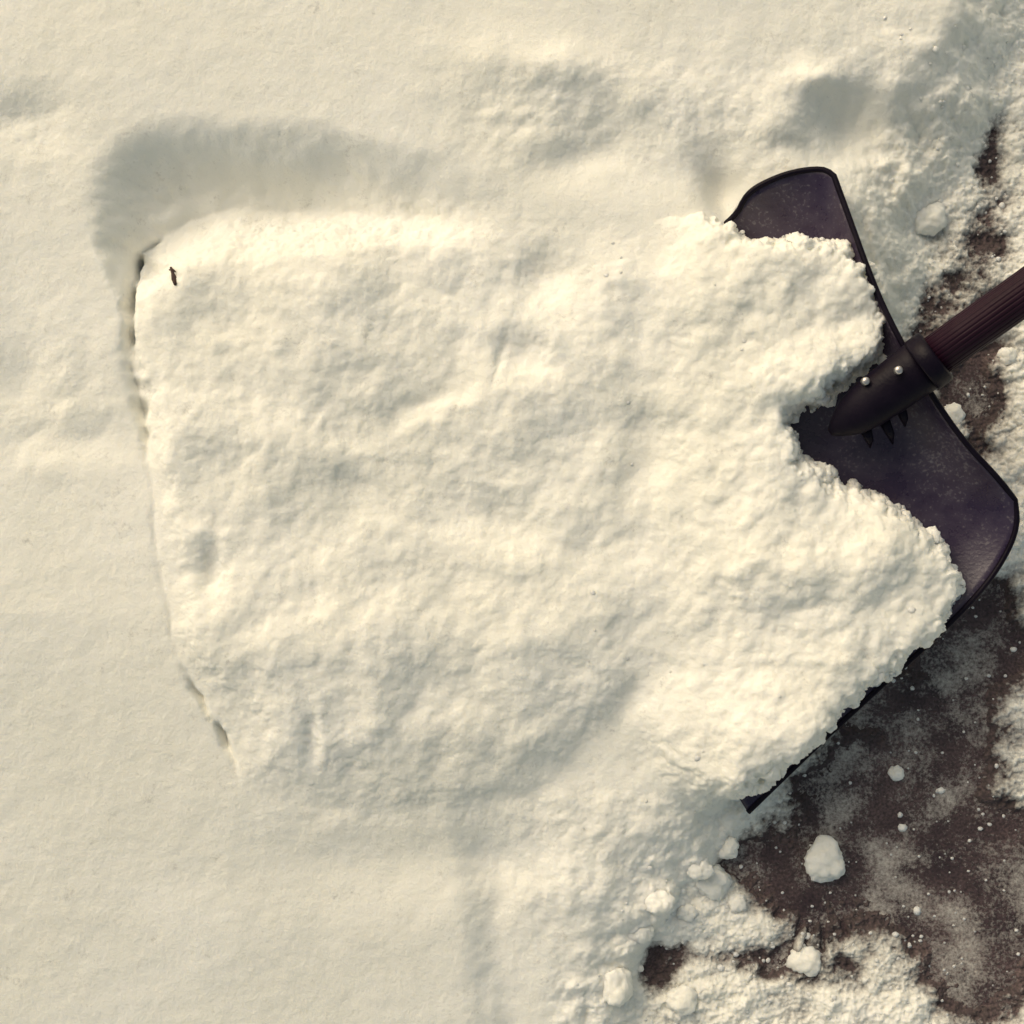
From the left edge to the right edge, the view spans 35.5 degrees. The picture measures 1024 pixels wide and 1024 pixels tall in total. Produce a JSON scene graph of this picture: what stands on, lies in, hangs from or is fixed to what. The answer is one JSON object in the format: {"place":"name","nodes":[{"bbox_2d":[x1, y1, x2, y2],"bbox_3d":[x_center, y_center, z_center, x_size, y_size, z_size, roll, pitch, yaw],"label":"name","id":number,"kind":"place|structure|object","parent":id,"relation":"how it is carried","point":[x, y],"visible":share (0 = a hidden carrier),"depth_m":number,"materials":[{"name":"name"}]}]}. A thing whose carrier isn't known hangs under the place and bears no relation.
{"place":"outdoors","nodes":[
{"label":"outdoors","id":0,"kind":"place"},
{"bbox_2d":[0,0,1023,1023],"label":"snow covered ground","id":1,"kind":"structure","parent":0,"point":[333,507],"depth_m":1.60,"materials":[{"name":"white snow"}]},
{"bbox_2d":[169,267,176,284],"bbox_3d":[-0.338,-0.237,1.603,0.008,0.025,0.024,-27,90,0],"label":"twig","id":2,"kind":"object","parent":1,"relation":"on","point":[173,276],"visible":1,"depth_m":1.60,"materials":[{"name":"brown wood"}]},
{"bbox_2d":[576,2,1023,1023],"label":"snow clumps","id":3,"kind":"object","parent":1,"relation":"on","point":[824,860],"visible":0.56,"depth_m":1.68,"materials":[{"name":"white snow"}]},
{"bbox_2d":[648,174,1023,1011],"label":"pavement","id":4,"kind":"structure","parent":0,"point":[870,804],"depth_m":1.70,"materials":[{"name":"grey asphalt"}]},
{"bbox_2d":[724,166,1023,813],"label":"snow shovel","id":5,"kind":"object","parent":4,"relation":"on","point":[888,427],"visible":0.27,"depth_m":1.60,"materials":[{"name":"plastic"}]}
]}

